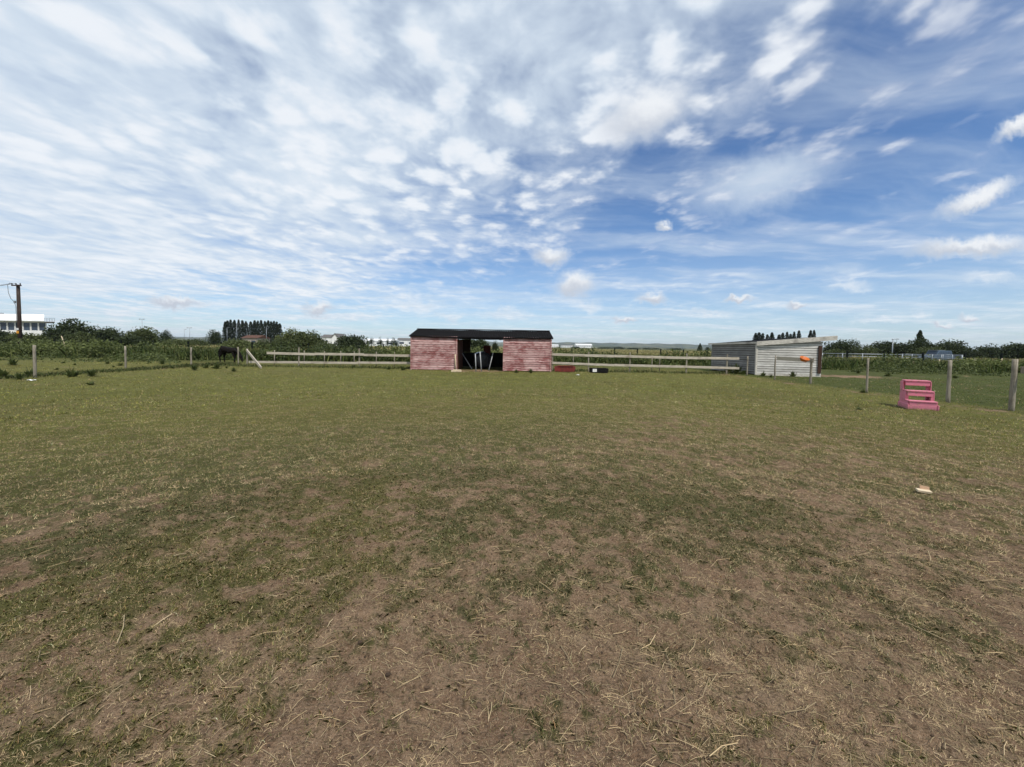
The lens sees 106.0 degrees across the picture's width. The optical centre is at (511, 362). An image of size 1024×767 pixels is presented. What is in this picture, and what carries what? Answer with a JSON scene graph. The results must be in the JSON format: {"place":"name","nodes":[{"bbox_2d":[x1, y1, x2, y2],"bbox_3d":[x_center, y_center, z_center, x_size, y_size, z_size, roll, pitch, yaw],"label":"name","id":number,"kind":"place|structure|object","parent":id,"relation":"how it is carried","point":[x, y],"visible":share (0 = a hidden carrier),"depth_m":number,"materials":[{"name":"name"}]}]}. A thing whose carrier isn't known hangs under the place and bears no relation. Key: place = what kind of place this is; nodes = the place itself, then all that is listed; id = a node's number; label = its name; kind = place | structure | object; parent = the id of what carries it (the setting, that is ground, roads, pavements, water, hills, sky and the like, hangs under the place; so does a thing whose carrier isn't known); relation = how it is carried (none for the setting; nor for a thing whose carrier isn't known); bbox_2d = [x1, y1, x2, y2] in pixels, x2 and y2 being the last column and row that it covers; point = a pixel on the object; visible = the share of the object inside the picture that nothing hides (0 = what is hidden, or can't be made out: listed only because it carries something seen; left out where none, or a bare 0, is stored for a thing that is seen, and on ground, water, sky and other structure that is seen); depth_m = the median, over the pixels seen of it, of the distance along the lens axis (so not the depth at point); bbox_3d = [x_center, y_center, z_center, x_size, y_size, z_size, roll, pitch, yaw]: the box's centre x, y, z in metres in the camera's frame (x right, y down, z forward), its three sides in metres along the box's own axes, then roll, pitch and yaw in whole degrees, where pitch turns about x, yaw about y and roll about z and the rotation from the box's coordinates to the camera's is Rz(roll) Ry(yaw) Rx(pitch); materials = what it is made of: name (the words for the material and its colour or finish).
{"place":"outdoors","nodes":[
{"label":"outdoors","id":0,"kind":"place"},
{"bbox_2d":[0,313,56,335],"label":"pavilion building","id":1,"kind":"structure","parent":0,"point":[34,323],"depth_m":120.23,"materials":[{"name":"white paint"}]},
{"bbox_2d":[0,322,6,330],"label":"window","id":2,"kind":"structure","parent":1,"relation":"in","point":[3,325],"depth_m":120.27,"materials":[{"name":"glass"}]},
{"bbox_2d":[7,322,14,330],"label":"window","id":3,"kind":"structure","parent":1,"relation":"in","point":[10,325],"depth_m":120.24,"materials":[{"name":"glass"}]},
{"bbox_2d":[23,322,30,330],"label":"window","id":4,"kind":"structure","parent":1,"relation":"in","point":[26,325],"depth_m":120.24,"materials":[{"name":"glass"}]},
{"bbox_2d":[30,322,38,330],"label":"window","id":5,"kind":"structure","parent":1,"relation":"in","point":[34,325],"depth_m":120.24,"materials":[{"name":"glass"}]},
{"bbox_2d":[38,322,46,330],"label":"window","id":6,"kind":"structure","parent":1,"relation":"in","point":[41,325],"depth_m":120.24,"materials":[{"name":"glass"}]},
{"bbox_2d":[321,333,343,343],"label":"house","id":7,"kind":"structure","parent":0,"point":[331,338],"depth_m":160.28,"materials":[{"name":"grey stone"}]},
{"bbox_2d":[174,337,711,348],"bbox_3d":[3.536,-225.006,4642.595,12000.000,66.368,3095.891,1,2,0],"label":"hills","id":8,"kind":"structure","parent":0,"point":[657,345],"depth_m":4337.53,"materials":[{"name":"green plant"}]},
{"bbox_2d":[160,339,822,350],"bbox_3d":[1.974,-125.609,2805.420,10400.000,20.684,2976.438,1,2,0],"label":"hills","id":9,"kind":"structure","parent":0,"point":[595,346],"depth_m":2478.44,"materials":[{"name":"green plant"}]},
{"bbox_2d":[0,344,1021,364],"bbox_3d":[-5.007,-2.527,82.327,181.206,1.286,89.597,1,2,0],"label":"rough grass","id":10,"kind":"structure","parent":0,"point":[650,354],"depth_m":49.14,"materials":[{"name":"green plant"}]},
{"bbox_2d":[0,341,1023,766],"bbox_3d":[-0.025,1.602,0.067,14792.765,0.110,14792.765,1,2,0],"label":"ground","id":11,"kind":"structure","parent":0,"point":[316,699],"depth_m":2.69,"materials":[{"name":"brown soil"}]},
{"bbox_2d":[0,369,13,378],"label":"weed plant","id":12,"kind":"object","parent":11,"relation":"on","point":[4,372],"visible":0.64,"depth_m":15.19,"materials":[{"name":"green plant"}]},
{"bbox_2d":[0,329,15,343],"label":"bushy tree","id":13,"kind":"object","parent":11,"relation":"on","point":[2,333],"visible":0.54,"depth_m":69.94,"materials":[{"name":"green plant"}]},
{"bbox_2d":[1,283,22,344],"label":"utility pole","id":14,"kind":"object","parent":11,"relation":"on","point":[18,318],"visible":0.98,"depth_m":46.71,"materials":[{"name":"brown wood"}]},
{"bbox_2d":[8,358,19,364],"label":"weed plant","id":15,"kind":"object","parent":11,"relation":"on","point":[13,362],"visible":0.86,"depth_m":22.93,"materials":[{"name":"green plant"}]},
{"bbox_2d":[10,372,24,378],"bbox_3d":[-19.138,0.510,14.979,0.455,0.327,0.514,2,3,30],"label":"weed plant","id":16,"kind":"object","parent":11,"relation":"on","point":[18,376],"visible":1,"depth_m":14.97,"materials":[{"name":"green plant"}]},
{"bbox_2d":[0,332,56,344],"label":"bush","id":17,"kind":"object","parent":11,"relation":"on","point":[31,336],"visible":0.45,"depth_m":70.72,"materials":[{"name":"green plant"}]},
{"bbox_2d":[21,366,38,375],"bbox_3d":[-20.470,0.370,16.380,0.525,0.492,0.598,3,3,36],"label":"weed plant","id":18,"kind":"object","parent":11,"relation":"on","point":[27,372],"visible":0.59,"depth_m":16.32,"materials":[{"name":"green plant"}]},
{"bbox_2d":[39,318,101,341],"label":"bushy tree","id":19,"kind":"object","parent":11,"relation":"on","point":[54,333],"visible":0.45,"depth_m":75.19,"materials":[{"name":"green plant"}]},
{"bbox_2d":[65,365,83,376],"bbox_3d":[-18.540,0.365,16.364,0.575,0.514,0.546,3,3,43],"label":"weed plant","id":20,"kind":"object","parent":11,"relation":"on","point":[70,373],"visible":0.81,"depth_m":16.23,"materials":[{"name":"green plant"}]},
{"bbox_2d":[57,330,99,344],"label":"bush","id":21,"kind":"object","parent":11,"relation":"on","point":[80,335],"visible":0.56,"depth_m":66.92,"materials":[{"name":"green plant"}]},
{"bbox_2d":[85,369,97,376],"bbox_3d":[-18.363,0.426,16.848,0.585,0.401,0.660,1,2,13],"label":"weed plant","id":22,"kind":"object","parent":11,"relation":"on","point":[91,373],"visible":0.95,"depth_m":16.81,"materials":[{"name":"green plant"}]},
{"bbox_2d":[92,326,124,345],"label":"bushy tree","id":23,"kind":"object","parent":11,"relation":"on","point":[109,334],"visible":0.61,"depth_m":78.83,"materials":[{"name":"green plant"}]},
{"bbox_2d":[1,345,261,377],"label":"wire fence","id":24,"kind":"object","parent":11,"relation":"on","point":[125,360],"visible":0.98,"depth_m":21.64,"materials":[{"name":"grey wood"}]},
{"bbox_2d":[115,333,148,346],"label":"bush","id":25,"kind":"object","parent":11,"relation":"on","point":[128,340],"visible":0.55,"depth_m":69.25,"materials":[{"name":"green plant"}]},
{"bbox_2d":[122,326,164,345],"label":"bushy tree","id":26,"kind":"object","parent":11,"relation":"on","point":[147,335],"visible":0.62,"depth_m":87.06,"materials":[{"name":"green plant"}]},
{"bbox_2d":[157,329,174,343],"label":"bushy tree","id":27,"kind":"object","parent":11,"relation":"on","point":[166,335],"visible":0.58,"depth_m":119.72,"materials":[{"name":"green plant"}]},
{"bbox_2d":[164,338,194,345],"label":"bush","id":28,"kind":"object","parent":11,"relation":"on","point":[179,342],"visible":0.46,"depth_m":74.30,"materials":[{"name":"green plant"}]},
{"bbox_2d":[190,364,198,369],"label":"weed plant","id":29,"kind":"object","parent":11,"relation":"on","point":[193,367],"visible":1,"depth_m":21.05,"materials":[{"name":"green plant"}]},
{"bbox_2d":[182,337,210,346],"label":"bush","id":30,"kind":"object","parent":11,"relation":"on","point":[199,342],"visible":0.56,"depth_m":83.47,"materials":[{"name":"green plant"}]},
{"bbox_2d":[202,329,223,345],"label":"bushy tree","id":31,"kind":"object","parent":11,"relation":"on","point":[216,337],"visible":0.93,"depth_m":128.99,"materials":[{"name":"green plant"}]},
{"bbox_2d":[211,360,222,368],"bbox_3d":[-17.535,0.132,22.831,0.549,0.526,0.625,1,2,12],"label":"weed plant","id":32,"kind":"object","parent":11,"relation":"on","point":[216,366],"visible":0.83,"depth_m":22.80,"materials":[{"name":"green plant"}]},
{"bbox_2d":[222,321,226,340],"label":"poplar tree","id":33,"kind":"object","parent":11,"relation":"on","point":[224,325],"visible":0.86,"depth_m":204.10,"materials":[{"name":"green plant"}]},
{"bbox_2d":[223,320,230,340],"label":"poplar tree","id":34,"kind":"object","parent":11,"relation":"on","point":[227,330],"visible":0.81,"depth_m":203.87,"materials":[{"name":"green plant"}]},
{"bbox_2d":[218,346,242,361],"bbox_3d":[-21.642,-0.619,29.670,2.064,1.230,0.563,1,2,7],"label":"horse","id":35,"kind":"object","parent":11,"relation":"on","point":[223,350],"visible":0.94,"depth_m":29.50},
{"bbox_2d":[227,320,233,340],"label":"poplar tree","id":36,"kind":"object","parent":11,"relation":"on","point":[230,324],"visible":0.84,"depth_m":204.40,"materials":[{"name":"green plant"}]},
{"bbox_2d":[230,320,235,339],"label":"poplar tree","id":37,"kind":"object","parent":11,"relation":"on","point":[233,326],"visible":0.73,"depth_m":204.23,"materials":[{"name":"green plant"}]},
{"bbox_2d":[219,337,249,347],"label":"bush","id":38,"kind":"object","parent":11,"relation":"on","point":[242,342],"visible":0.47,"depth_m":65.20,"materials":[{"name":"green plant"}]},
{"bbox_2d":[235,320,241,339],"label":"poplar tree","id":39,"kind":"object","parent":11,"relation":"on","point":[238,328],"visible":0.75,"depth_m":203.58,"materials":[{"name":"green plant"}]},
{"bbox_2d":[5,338,472,349],"bbox_3d":[-33.383,-1.700,47.148,59.017,1.602,4.041,0,3,-18],"label":"fence","id":40,"kind":"object","parent":11,"relation":"on","point":[54,340],"visible":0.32,"depth_m":45.15,"materials":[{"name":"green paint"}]},
{"bbox_2d":[239,320,246,338],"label":"poplar tree","id":41,"kind":"object","parent":11,"relation":"on","point":[243,330],"visible":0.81,"depth_m":203.92,"materials":[{"name":"green plant"}]},
{"bbox_2d":[244,321,248,335],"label":"poplar tree","id":42,"kind":"object","parent":11,"relation":"on","point":[246,325],"visible":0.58,"depth_m":206.57,"materials":[{"name":"green plant"}]},
{"bbox_2d":[247,321,253,334],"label":"poplar tree","id":43,"kind":"object","parent":11,"relation":"on","point":[250,329],"visible":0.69,"depth_m":204.57,"materials":[{"name":"green plant"}]},
{"bbox_2d":[251,320,257,334],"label":"poplar tree","id":44,"kind":"object","parent":11,"relation":"on","point":[254,327],"visible":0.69,"depth_m":205.41,"materials":[{"name":"green plant"}]},
{"bbox_2d":[241,335,270,343],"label":"house","id":45,"kind":"structure","parent":11,"relation":"on","point":[252,338],"depth_m":150.66,"materials":[{"name":"brick"}]},
{"bbox_2d":[244,339,270,348],"bbox_3d":[-41.328,-2.746,63.963,5.770,2.356,4.523,2,3,23],"label":"bush","id":46,"kind":"object","parent":11,"relation":"on","point":[265,342],"visible":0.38,"depth_m":62.83,"materials":[{"name":"green plant"}]},
{"bbox_2d":[255,321,260,334],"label":"poplar tree","id":47,"kind":"object","parent":11,"relation":"on","point":[257,326],"visible":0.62,"depth_m":206.09,"materials":[{"name":"green plant"}]},
{"bbox_2d":[257,320,263,334],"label":"poplar tree","id":48,"kind":"object","parent":11,"relation":"on","point":[260,325],"visible":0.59,"depth_m":204.85,"materials":[{"name":"green plant"}]},
{"bbox_2d":[262,321,267,336],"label":"poplar tree","id":49,"kind":"object","parent":11,"relation":"on","point":[264,328],"visible":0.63,"depth_m":201.85,"materials":[{"name":"green plant"}]},
{"bbox_2d":[265,320,271,340],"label":"poplar tree","id":50,"kind":"object","parent":11,"relation":"on","point":[269,327],"visible":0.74,"depth_m":202.17,"materials":[{"name":"green plant"}]},
{"bbox_2d":[270,321,276,340],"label":"poplar tree","id":51,"kind":"object","parent":11,"relation":"on","point":[274,329],"visible":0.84,"depth_m":202.35,"materials":[{"name":"green plant"}]},
{"bbox_2d":[277,323,282,335],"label":"poplar tree","id":52,"kind":"object","parent":11,"relation":"on","point":[279,328],"visible":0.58,"depth_m":203.74,"materials":[{"name":"green plant"}]},
{"bbox_2d":[265,336,296,349],"bbox_3d":[-37.026,-2.806,61.818,4.579,2.780,3.907,0,3,-24],"label":"bush","id":53,"kind":"object","parent":11,"relation":"on","point":[273,342],"visible":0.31,"depth_m":61.36,"materials":[{"name":"green plant"}]},
{"bbox_2d":[275,327,307,347],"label":"bushy tree","id":54,"kind":"object","parent":11,"relation":"on","point":[288,335],"visible":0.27,"depth_m":72.80,"materials":[{"name":"green plant"}]},
{"bbox_2d":[291,329,328,348],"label":"bushy tree","id":55,"kind":"object","parent":11,"relation":"on","point":[306,339],"visible":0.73,"depth_m":68.53,"materials":[{"name":"green plant"}]},
{"bbox_2d":[314,341,336,349],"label":"bush","id":56,"kind":"object","parent":11,"relation":"on","point":[319,343],"visible":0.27,"depth_m":65.52,"materials":[{"name":"green plant"}]},
{"bbox_2d":[249,348,409,365],"bbox_3d":[-12.388,-0.269,27.076,11.166,1.481,1.743,1,2,0],"label":"rail fence","id":57,"kind":"object","parent":11,"relation":"on","point":[359,354],"visible":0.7,"depth_m":26.25,"materials":[{"name":"brown wood"}]},
{"bbox_2d":[331,333,369,349],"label":"bushy tree","id":58,"kind":"object","parent":11,"relation":"on","point":[349,340],"visible":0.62,"depth_m":72.91,"materials":[{"name":"green plant"}]},
{"bbox_2d":[0,361,741,378],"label":"fence line grass","id":59,"kind":"structure","parent":11,"relation":"on","point":[145,368],"depth_m":24.89,"materials":[{"name":"green plant"}]},
{"bbox_2d":[365,339,398,345],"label":"warehouse","id":60,"kind":"structure","parent":11,"relation":"on","point":[375,341],"depth_m":319.76,"materials":[{"name":"white metal"}]},
{"bbox_2d":[398,338,409,345],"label":"warehouse","id":61,"kind":"structure","parent":11,"relation":"on","point":[404,341],"depth_m":339.66,"materials":[{"name":"white metal"}]},
{"bbox_2d":[461,339,489,351],"bbox_3d":[-6.647,-2.785,62.069,6.847,3.675,5.074,1,2,0],"label":"bushy tree","id":62,"kind":"object","parent":11,"relation":"on","point":[478,342],"visible":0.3,"depth_m":61.08,"materials":[{"name":"green plant"}]},
{"bbox_2d":[409,328,552,371],"bbox_3d":[-1.988,-0.921,26.846,9.187,2.730,4.640,1,2,-1],"label":"field shelter","id":63,"kind":"object","parent":11,"relation":"on","point":[523,350],"visible":0.99,"depth_m":24.66,"materials":[{"name":"red wood"},{"name":"weathered red painted wood"}]},
{"bbox_2d":[483,345,490,354],"bbox_3d":[-1.853,-0.911,28.693,0.545,0.683,0.070,1,2,0],"label":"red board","id":64,"kind":"object","parent":63,"relation":"hanging from","point":[486,349],"visible":0.78,"depth_m":28.69,"materials":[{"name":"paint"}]},
{"bbox_2d":[472,352,490,368],"bbox_3d":[-2.127,-0.159,27.019,1.216,1.190,1.240,0,3,-17],"label":"wrapped bale","id":65,"kind":"object","parent":11,"relation":"on","point":[485,359],"visible":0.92,"depth_m":26.46},
{"bbox_2d":[491,341,498,351],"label":"bush","id":66,"kind":"object","parent":11,"relation":"on","point":[494,346],"visible":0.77,"depth_m":69.72,"materials":[{"name":"green plant"}]},
{"bbox_2d":[0,350,1019,376],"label":"weed patches","id":67,"kind":"object","parent":11,"relation":"on","point":[909,369],"visible":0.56,"depth_m":30.17,"materials":[{"name":"green plant"}]},
{"bbox_2d":[0,451,1022,766],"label":"soil crumbs","id":68,"kind":"object","parent":11,"relation":"on","point":[496,659],"visible":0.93,"depth_m":1.97,"materials":[{"name":"brown soil"}]},
{"bbox_2d":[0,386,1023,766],"bbox_3d":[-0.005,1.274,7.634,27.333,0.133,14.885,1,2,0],"label":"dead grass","id":69,"kind":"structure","parent":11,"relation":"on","point":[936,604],"depth_m":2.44,"materials":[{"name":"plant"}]},
{"bbox_2d":[0,394,1023,766],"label":"loose straw","id":70,"kind":"object","parent":11,"relation":"on","point":[634,606],"visible":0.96,"depth_m":2.31,"materials":[{"name":"beige plant"}]},
{"bbox_2d":[0,338,1023,373],"bbox_3d":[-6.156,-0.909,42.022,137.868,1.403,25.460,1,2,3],"label":"tall weeds","id":71,"kind":"object","parent":11,"relation":"on","point":[825,364],"visible":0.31,"depth_m":33.92,"materials":[{"name":"green plant"}]},
{"bbox_2d":[554,365,575,371],"bbox_3d":[3.400,0.403,24.764,1.368,0.422,0.545,1,2,0],"label":"trough","id":72,"kind":"object","parent":11,"relation":"on","point":[559,368],"visible":0.98,"depth_m":24.57,"materials":[{"name":"red paint"}]},
{"bbox_2d":[574,344,591,347],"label":"warehouse","id":73,"kind":"structure","parent":11,"relation":"on","point":[584,345],"depth_m":1498.63,"materials":[{"name":"white metal"}]},
{"bbox_2d":[589,368,607,372],"bbox_3d":[5.497,0.502,24.478,1.085,0.280,0.582,1,2,0],"label":"rubber trough","id":74,"kind":"object","parent":11,"relation":"on","point":[598,370],"visible":0.97,"depth_m":24.23,"materials":[{"name":"black rubber"}]},
{"bbox_2d":[565,348,707,354],"bbox_3d":[16.684,-1.129,52.884,29.352,1.552,1.029,2,3,22],"label":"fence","id":75,"kind":"object","parent":11,"relation":"on","point":[643,349],"visible":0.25,"depth_m":52.91,"materials":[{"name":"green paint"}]},
{"bbox_2d":[552,351,738,372],"bbox_3d":[8.746,0.083,26.376,12.268,1.501,2.343,1,2,0],"label":"rail fence","id":76,"kind":"object","parent":11,"relation":"on","point":[630,356],"visible":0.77,"depth_m":25.21,"materials":[{"name":"brown wood"}]},
{"bbox_2d":[731,363,742,373],"bbox_3d":[14.864,0.388,25.552,1.104,0.750,1.247,0,3,-18],"label":"weed plant","id":77,"kind":"object","parent":11,"relation":"on","point":[736,371],"visible":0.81,"depth_m":25.56,"materials":[{"name":"green plant"}]},
{"bbox_2d":[708,336,837,376],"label":"timber shed","id":78,"kind":"structure","parent":11,"relation":"on","point":[761,354],"depth_m":24.43,"materials":[{"name":"grey wood"}]},
{"bbox_2d":[823,349,850,356],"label":"bush","id":79,"kind":"object","parent":11,"relation":"on","point":[835,351],"visible":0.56,"depth_m":69.20,"materials":[{"name":"green plant"}]},
{"bbox_2d":[822,339,860,355],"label":"bushy tree","id":80,"kind":"object","parent":11,"relation":"on","point":[850,348],"visible":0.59,"depth_m":91.17,"materials":[{"name":"green plant"}]},
{"bbox_2d":[853,344,881,355],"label":"bushy tree","id":81,"kind":"object","parent":11,"relation":"on","point":[867,350],"visible":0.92,"depth_m":83.44,"materials":[{"name":"green plant"}]},
{"bbox_2d":[746,355,1023,410],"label":"wire fence","id":82,"kind":"object","parent":11,"relation":"on","point":[1013,388],"visible":0.88,"depth_m":12.50,"materials":[{"name":"grey wood"}]},
{"bbox_2d":[800,356,809,361],"bbox_3d":[14.104,-0.135,18.625,0.412,0.169,0.418,5,32,0],"label":"tub","id":83,"kind":"object","parent":82,"relation":"hanging from","point":[804,359],"visible":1,"depth_m":18.61,"materials":[{"name":"orange plastic"}]},
{"bbox_2d":[870,339,907,356],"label":"bushy tree","id":84,"kind":"object","parent":11,"relation":"on","point":[886,348],"visible":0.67,"depth_m":92.53,"materials":[{"name":"green plant"}]},
{"bbox_2d":[822,353,962,360],"bbox_3d":[46.330,-0.349,46.929,17.121,1.422,0.225,1,2,0],"label":"metal railing","id":85,"kind":"object","parent":11,"relation":"on","point":[942,355],"visible":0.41,"depth_m":46.94,"materials":[{"name":"metal"}]},
{"bbox_2d":[896,336,937,356],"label":"bushy tree","id":86,"kind":"object","parent":11,"relation":"on","point":[912,345],"visible":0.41,"depth_m":89.13,"materials":[{"name":"green plant"}]},
{"bbox_2d":[898,379,938,410],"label":"mounting steps","id":87,"kind":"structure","parent":11,"relation":"on","point":[928,403],"depth_m":10.99,"materials":[{"name":"pink paint"}]},
{"bbox_2d":[916,330,924,342],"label":"conifer tree","id":88,"kind":"object","parent":11,"relation":"on","point":[919,334],"visible":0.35,"depth_m":94.57,"materials":[{"name":"green plant"}]},
{"bbox_2d":[915,485,932,493],"bbox_3d":[4.708,1.452,4.417,0.126,0.071,0.088,2,3,24],"label":"broken plank","id":89,"kind":"object","parent":11,"relation":"on","point":[923,489],"visible":1,"depth_m":4.41,"materials":[{"name":"brown wood"}]},
{"bbox_2d":[908,346,946,356],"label":"bush","id":90,"kind":"object","parent":11,"relation":"on","point":[920,351],"visible":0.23,"depth_m":73.97,"materials":[{"name":"green plant"}]},
{"bbox_2d":[846,351,1008,361],"bbox_3d":[43.432,-0.157,38.881,21.550,1.622,2.490,2,3,16],"label":"fence","id":91,"kind":"object","parent":11,"relation":"on","point":[965,355],"visible":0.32,"depth_m":38.81,"materials":[{"name":"green paint"}]},
{"bbox_2d":[918,350,953,359],"bbox_3d":[68.125,-0.949,61.966,4.365,2.045,1.890,1,2,-7],"label":"parked car","id":92,"kind":"object","parent":11,"relation":"on","point":[939,352],"visible":0.3,"depth_m":61.32,"materials":[{"name":"blue paint"}]},
{"bbox_2d":[931,338,969,357],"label":"bushy tree","id":93,"kind":"object","parent":11,"relation":"on","point":[955,348],"visible":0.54,"depth_m":85.90,"materials":[{"name":"green plant"}]},
{"bbox_2d":[957,346,988,358],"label":"bushy tree","id":94,"kind":"object","parent":11,"relation":"on","point":[971,353],"visible":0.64,"depth_m":83.11,"materials":[{"name":"green plant"}]},
{"bbox_2d":[978,343,1001,358],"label":"bushy tree","id":95,"kind":"object","parent":11,"relation":"on","point":[990,350],"visible":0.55,"depth_m":87.42,"materials":[{"name":"green plant"}]},
{"bbox_2d":[993,342,1023,358],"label":"bushy tree","id":96,"kind":"object","parent":11,"relation":"on","point":[1013,350],"visible":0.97,"depth_m":81.14,"materials":[{"name":"green plant"}]},
{"bbox_2d":[0,0,1023,349],"label":"sky","id":97,"kind":"structure","parent":0,"point":[694,172],"materials":[{"name":"blue"}]},
{"bbox_2d":[130,344,1023,360],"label":"crop field","id":98,"kind":"structure","parent":0,"point":[626,352],"depth_m":87.76,"materials":[{"name":"green plant"}]}
]}

